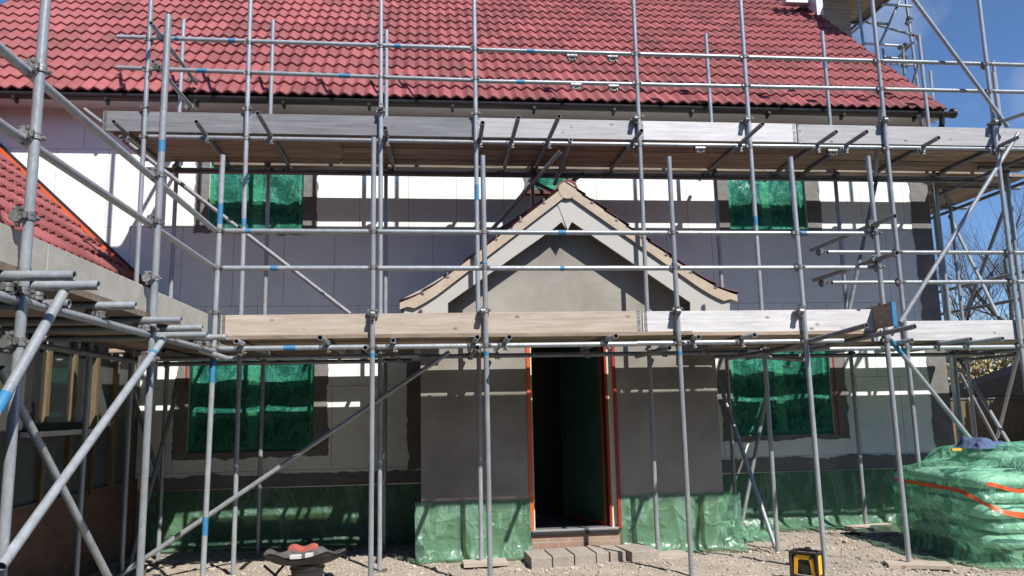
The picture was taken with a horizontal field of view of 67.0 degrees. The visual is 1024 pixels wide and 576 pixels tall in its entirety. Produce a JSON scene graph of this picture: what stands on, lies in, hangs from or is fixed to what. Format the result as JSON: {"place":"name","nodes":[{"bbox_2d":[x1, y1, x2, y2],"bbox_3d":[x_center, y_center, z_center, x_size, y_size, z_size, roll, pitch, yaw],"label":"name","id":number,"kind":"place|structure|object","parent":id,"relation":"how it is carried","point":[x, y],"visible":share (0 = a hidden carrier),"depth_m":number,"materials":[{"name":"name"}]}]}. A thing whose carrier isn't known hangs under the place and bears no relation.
{"place":"outdoors","nodes":[
{"label":"outdoors","id":0,"kind":"place"},
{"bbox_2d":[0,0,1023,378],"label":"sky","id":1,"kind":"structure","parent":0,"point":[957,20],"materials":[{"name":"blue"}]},
{"bbox_2d":[87,523,1023,575],"bbox_3d":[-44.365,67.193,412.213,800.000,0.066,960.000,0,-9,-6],"label":"ground","id":2,"kind":"structure","parent":0,"point":[416,553],"depth_m":7.88,"materials":[{"name":"beige gravel"}]},
{"bbox_2d":[0,0,226,575],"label":"scaffolding","id":3,"kind":"object","parent":2,"relation":"on","point":[54,293],"visible":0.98,"depth_m":4.52,"materials":[{"name":"metal"}]},
{"bbox_2d":[263,565,283,575],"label":"stand","id":4,"kind":"object","parent":2,"relation":"on","point":[271,571],"visible":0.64,"depth_m":7.09,"materials":[{"name":"black plastic"}]},
{"bbox_2d":[290,564,324,575],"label":"bucket","id":5,"kind":"object","parent":2,"relation":"on","point":[311,570],"visible":0.68,"depth_m":7.02,"materials":[{"name":"black plastic"}]},
{"bbox_2d":[263,545,347,565],"bbox_3d":[-1.910,2.473,7.160,0.764,0.134,0.453,0,-9,-6],"label":"mixing tray","id":6,"kind":"object","parent":5,"relation":"on","point":[322,555],"visible":0.97,"depth_m":7.04,"materials":[{"name":"grey plastic"}]},
{"bbox_2d":[290,554,301,558],"bbox_3d":[-1.970,2.456,7.049,0.100,0.045,0.070,0,-9,-6],"label":"foam block","id":7,"kind":"object","parent":6,"relation":"in","point":[295,556],"depth_m":7.02,"materials":[{"name":"white plastic"}]},
{"bbox_2d":[288,543,317,551],"bbox_3d":[-1.931,2.403,7.149,0.260,0.064,0.100,0,-9,-6],"label":"roof tile","id":8,"kind":"object","parent":6,"relation":"on","point":[300,548],"visible":1,"depth_m":7.12,"materials":[{"name":"red ceramic"}]},
{"bbox_2d":[305,553,313,557],"bbox_3d":[-1.851,2.451,7.063,0.070,0.055,0.070,0,-9,-6],"label":"foam block","id":9,"kind":"object","parent":6,"relation":"in","point":[309,555],"depth_m":7.03,"materials":[{"name":"white plastic"}]},
{"bbox_2d":[0,0,957,575],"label":"house","id":10,"kind":"structure","parent":2,"relation":"on","point":[570,442],"depth_m":9.78,"materials":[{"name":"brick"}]},
{"bbox_2d":[20,333,92,437],"bbox_3d":[-4.200,0.695,7.253,0.095,1.350,1.310,0,-9,-6],"label":"window","id":11,"kind":"structure","parent":10,"relation":"in","point":[58,419],"depth_m":7.15,"materials":[{"name":"grey glass"}]},
{"bbox_2d":[187,359,314,452],"bbox_3d":[-3.173,1.387,9.484,1.519,1.244,0.119,0,-9,-6],"label":"window","id":12,"kind":"structure","parent":10,"relation":"in","point":[289,389],"depth_m":9.45,"materials":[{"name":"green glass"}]},
{"bbox_2d":[209,164,303,229],"bbox_3d":[-3.250,-1.285,9.900,1.197,1.172,0.120,0,-9,-6],"label":"window","id":13,"kind":"structure","parent":10,"relation":"in","point":[286,191],"depth_m":9.87,"materials":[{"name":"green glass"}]},
{"bbox_2d":[145,484,418,551],"bbox_3d":[-2.722,2.717,9.141,3.237,0.688,0.237,0,-9,-6],"label":"plastic sheet","id":14,"kind":"object","parent":10,"relation":"attached to","point":[343,521],"visible":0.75,"depth_m":9.25,"materials":[{"name":"green plastic"}]},
{"bbox_2d":[414,500,531,562],"bbox_3d":[-0.397,2.543,8.099,1.239,0.604,0.190,0,-9,-6],"label":"plastic sheet","id":15,"kind":"object","parent":10,"relation":"attached to","point":[465,513],"visible":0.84,"depth_m":8.18,"materials":[{"name":"green plastic"}]},
{"bbox_2d":[522,178,567,195],"bbox_3d":[0.496,-1.547,10.317,0.740,0.672,0.175,0,-9,-6],"label":"window","id":16,"kind":"structure","parent":10,"relation":"in","point":[548,182],"depth_m":10.27,"materials":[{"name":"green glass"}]},
{"bbox_2d":[559,347,608,524],"bbox_3d":[0.798,1.640,8.981,0.110,2.050,0.840,4,-10,-30],"label":"door","id":17,"kind":"structure","parent":10,"relation":"in","point":[583,425],"depth_m":8.93,"materials":[{"name":"green plastic"}]},
{"bbox_2d":[621,492,750,550],"bbox_3d":[1.871,2.530,8.311,1.350,0.603,0.257,0,-9,-6],"label":"plastic sheet","id":18,"kind":"object","parent":10,"relation":"attached to","point":[725,533],"visible":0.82,"depth_m":8.42,"materials":[{"name":"green plastic"}]},
{"bbox_2d":[727,180,806,228],"bbox_3d":[3.470,-1.331,10.633,1.140,1.130,0.116,0,-9,-6],"label":"window","id":19,"kind":"structure","parent":10,"relation":"in","point":[773,198],"depth_m":10.59,"materials":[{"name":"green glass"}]},
{"bbox_2d":[730,351,833,435],"bbox_3d":[3.534,1.340,10.213,1.399,1.203,0.120,0,-9,-6],"label":"window","id":20,"kind":"structure","parent":10,"relation":"in","point":[789,404],"depth_m":10.18,"materials":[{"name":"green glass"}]},
{"bbox_2d":[721,468,920,528],"bbox_3d":[4.217,2.672,9.815,3.493,0.692,0.396,0,-9,-6],"label":"plastic sheet","id":21,"kind":"object","parent":10,"relation":"attached to","point":[805,480],"visible":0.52,"depth_m":9.97,"materials":[{"name":"green plastic"}]},
{"bbox_2d":[462,558,508,567],"bbox_3d":[-0.274,2.783,7.837,0.450,0.038,0.225,0,-9,-9],"label":"sole board","id":22,"kind":"object","parent":2,"relation":"on","point":[470,563],"visible":0.98,"depth_m":7.75,"materials":[{"name":"beige wood"}]},
{"bbox_2d":[524,550,551,568],"bbox_3d":[0.259,2.759,7.857,0.207,0.115,0.420,0,-9,-10],"label":"concrete block","id":23,"kind":"object","parent":2,"relation":"on","point":[536,559],"depth_m":7.67,"materials":[{"name":"beige concrete"}]},
{"bbox_2d":[82,0,1023,575],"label":"scaffolding","id":24,"kind":"object","parent":2,"relation":"on","point":[270,144],"visible":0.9,"depth_m":8.89,"materials":[{"name":"metal"}]},
{"bbox_2d":[195,137,916,575],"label":"scaffolding","id":25,"kind":"object","parent":2,"relation":"on","point":[661,331],"visible":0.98,"depth_m":7.40,"materials":[{"name":"metal"}]},
{"bbox_2d":[544,548,573,567],"bbox_3d":[0.479,2.761,7.911,0.217,0.118,0.420,0,-9,-10],"label":"concrete block","id":26,"kind":"object","parent":2,"relation":"on","point":[562,557],"depth_m":7.72,"materials":[{"name":"beige concrete"}]},
{"bbox_2d":[565,546,595,564],"bbox_3d":[0.703,2.763,7.965,0.217,0.121,0.420,0,-9,-10],"label":"concrete block","id":27,"kind":"object","parent":2,"relation":"on","point":[584,555],"depth_m":7.78,"materials":[{"name":"beige concrete"}]},
{"bbox_2d":[586,545,608,563],"bbox_3d":[0.883,2.766,8.015,0.127,0.124,0.420,0,-9,-10],"label":"concrete block","id":28,"kind":"object","parent":2,"relation":"on","point":[602,555],"depth_m":7.82,"materials":[{"name":"beige concrete"}]},
{"bbox_2d":[598,545,625,561],"bbox_3d":[1.039,2.776,8.071,0.165,0.115,0.420,1,-9,-11],"label":"concrete block","id":29,"kind":"object","parent":2,"relation":"on","point":[616,554],"depth_m":7.88,"materials":[{"name":"beige concrete"}]},
{"bbox_2d":[615,543,658,561],"bbox_3d":[1.301,2.768,8.070,0.300,0.118,0.440,1,-9,-15],"label":"concrete block","id":30,"kind":"object","parent":2,"relation":"on","point":[637,552],"depth_m":7.89,"materials":[{"name":"beige concrete"}]},
{"bbox_2d":[659,550,687,558],"bbox_3d":[1.574,2.777,8.047,0.500,0.038,0.225,1,-9,-15],"label":"sole board","id":31,"kind":"object","parent":2,"relation":"on","point":[673,554],"visible":0.51,"depth_m":7.99,"materials":[{"name":"beige wood"}]},
{"bbox_2d":[732,525,780,541],"bbox_3d":[2.763,2.874,9.107,0.730,0.162,0.472,0,-9,-6],"label":"plastic sheet","id":32,"kind":"object","parent":2,"relation":"on","point":[752,537],"visible":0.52,"depth_m":9.00,"materials":[{"name":"green plastic"}]},
{"bbox_2d":[788,544,824,575],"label":"radio","id":33,"kind":"object","parent":2,"relation":"on","point":[807,561],"visible":1,"depth_m":6.92,"materials":[{"name":"black plastic"}]},
{"bbox_2d":[858,528,921,536],"bbox_3d":[4.514,2.911,9.218,0.700,0.038,0.225,0,-9,-9],"label":"sole board","id":34,"kind":"object","parent":2,"relation":"on","point":[882,533],"visible":0.59,"depth_m":9.11,"materials":[{"name":"brown wood"}]},
{"bbox_2d":[844,523,899,531],"bbox_3d":[4.342,2.886,9.324,0.600,0.038,0.225,1,-6,-13],"label":"sole board","id":35,"kind":"object","parent":34,"relation":"on","point":[871,527],"visible":0.92,"depth_m":9.27,"materials":[{"name":"beige wood"}]},
{"bbox_2d":[883,560,952,569],"bbox_3d":[3.836,2.616,7.313,0.550,0.038,0.225,-3,-9,14],"label":"sole board","id":36,"kind":"object","parent":2,"relation":"on","point":[918,564],"visible":0.94,"depth_m":7.25,"materials":[{"name":"beige wood"}]},
{"bbox_2d":[848,0,1023,463],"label":"scaffolding","id":37,"kind":"object","parent":2,"relation":"on","point":[950,195],"visible":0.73,"depth_m":11.20,"materials":[{"name":"metal"}]},
{"bbox_2d":[933,536,1023,562],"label":"pallet","id":38,"kind":"object","parent":2,"relation":"on","point":[1003,554],"visible":0.22,"depth_m":7.61,"materials":[{"name":"brown wood"}]},
{"bbox_2d":[913,519,967,537],"bbox_3d":[4.723,2.585,8.329,0.627,0.154,0.634,0,-9,-6],"label":"cement bag","id":39,"kind":"object","parent":38,"relation":"on","point":[917,525],"visible":0.36,"depth_m":8.24,"materials":[{"name":"plastic"}]},
{"bbox_2d":[915,507,958,522],"bbox_3d":[4.792,2.450,8.390,0.612,0.153,0.647,0,-9,-6],"label":"cement bag","id":40,"kind":"object","parent":39,"relation":"on","point":[939,515],"visible":0.27,"depth_m":8.25,"materials":[{"name":"plastic"}]},
{"bbox_2d":[908,492,964,510],"bbox_3d":[4.713,2.311,8.399,0.607,0.156,0.658,0,-9,-6],"label":"cement bag","id":41,"kind":"object","parent":40,"relation":"on","point":[916,499],"visible":0.38,"depth_m":8.29,"materials":[{"name":"plastic"}]},
{"bbox_2d":[917,481,957,495],"bbox_3d":[4.811,2.168,8.412,0.622,0.154,0.646,0,-9,-6],"label":"cement bag","id":42,"kind":"object","parent":41,"relation":"on","point":[933,490],"visible":0.1,"depth_m":8.26,"materials":[{"name":"plastic"}]},
{"bbox_2d":[908,466,978,482],"bbox_3d":[4.707,2.028,8.412,0.614,0.150,0.655,0,-9,-6],"label":"cement bag","id":43,"kind":"object","parent":42,"relation":"on","point":[923,473],"visible":0.56,"depth_m":8.30,"materials":[{"name":"plastic"}]},
{"bbox_2d":[894,441,1023,567],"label":"pallet cover","id":44,"kind":"object","parent":43,"relation":"on","point":[978,554],"visible":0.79,"depth_m":7.71,"materials":[{"name":"green plastic"}]},
{"bbox_2d":[950,448,966,450],"bbox_3d":[4.492,1.623,7.776,0.160,0.020,0.030,0,-9,-6],"label":"knife","id":45,"kind":"object","parent":44,"relation":"on","point":[956,449],"visible":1,"depth_m":7.76,"materials":[{"name":"yellow plastic"}]},
{"bbox_2d":[953,436,1015,448],"bbox_3d":[4.887,1.589,8.012,0.448,0.124,0.400,0,-9,-6],"label":"cloth","id":46,"kind":"object","parent":44,"relation":"on","point":[977,443],"visible":0.97,"depth_m":7.89,"materials":[{"name":"blue fabric"}]},
{"bbox_2d":[955,528,1023,548],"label":"cement bag","id":47,"kind":"object","parent":38,"relation":"on","point":[992,540],"visible":0.6,"depth_m":7.43,"materials":[{"name":"plastic"}]},
{"bbox_2d":[957,514,1023,532],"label":"cement bag","id":48,"kind":"object","parent":47,"relation":"on","point":[1002,525],"visible":0.6,"depth_m":7.48,"materials":[{"name":"plastic"}]},
{"bbox_2d":[951,500,1023,518],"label":"cement bag","id":49,"kind":"object","parent":48,"relation":"on","point":[975,509],"visible":0.52,"depth_m":7.48,"materials":[{"name":"plastic"}]},
{"bbox_2d":[953,486,1023,502],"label":"cement bag","id":50,"kind":"object","parent":49,"relation":"on","point":[1003,496],"visible":0.48,"depth_m":7.50,"materials":[{"name":"plastic"}]},
{"bbox_2d":[948,470,1023,488],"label":"cement bag","id":51,"kind":"object","parent":50,"relation":"on","point":[1008,479],"visible":0.77,"depth_m":7.55,"materials":[{"name":"plastic"}]},
{"bbox_2d":[933,213,1023,373],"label":"bare tree","id":52,"kind":"object","parent":2,"relation":"on","point":[974,298],"visible":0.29,"depth_m":34.69,"materials":[{"name":"brown plant"}]},
{"bbox_2d":[934,171,1023,319],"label":"bare tree","id":53,"kind":"object","parent":2,"relation":"on","point":[1009,292],"visible":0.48,"depth_m":33.94,"materials":[{"name":"brown plant"}]},
{"bbox_2d":[943,273,1014,372],"bbox_3d":[23.474,2.828,39.113,7.287,8.747,7.889,-5,-10,22],"label":"bare tree","id":54,"kind":"object","parent":2,"relation":"on","point":[984,316],"visible":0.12,"depth_m":39.73,"materials":[{"name":"brown plant"}]},
{"bbox_2d":[936,203,1023,319],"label":"bare tree","id":55,"kind":"object","parent":2,"relation":"on","point":[988,288],"visible":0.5,"depth_m":31.17,"materials":[{"name":"brown plant"}]},
{"bbox_2d":[946,354,1019,386],"bbox_3d":[16.637,3.823,27.659,13.168,3.573,2.496,0,-9,-6],"label":"hedge","id":56,"kind":"object","parent":2,"relation":"on","point":[976,368],"visible":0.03,"depth_m":27.31,"materials":[{"name":"green plant"}]},
{"bbox_2d":[950,397,1023,466],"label":"fence","id":57,"kind":"object","parent":2,"relation":"on","point":[1013,425],"visible":0.1,"depth_m":18.03,"materials":[{"name":"wood"}]},
{"bbox_2d":[949,362,1023,397],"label":"shed","id":58,"kind":"structure","parent":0,"point":[993,384],"depth_m":21.42,"materials":[{"name":"wood"}]},
{"bbox_2d":[979,467,1019,471],"bbox_3d":[5.368,2.022,8.456,0.624,0.156,0.650,0,-9,-6],"label":"cement bag","id":59,"kind":"object","parent":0,"point":[1005,469],"visible":0.09,"depth_m":8.24,"materials":[{"name":"plastic"}]},
{"bbox_2d":[966,451,1023,466],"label":"cement bag","id":60,"kind":"object","parent":59,"relation":"on","point":[971,457],"visible":0.44,"depth_m":8.35,"materials":[{"name":"plastic"}]},
{"bbox_2d":[1009,469,1023,474],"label":"cement bag","id":61,"kind":"object","parent":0,"point":[1016,471],"visible":0.32,"depth_m":7.94,"materials":[{"name":"plastic"}]},
{"bbox_2d":[1011,455,1023,469],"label":"cement bag","id":62,"kind":"object","parent":61,"relation":"on","point":[1021,466],"visible":0.64,"depth_m":7.97,"materials":[{"name":"plastic"}]}
]}

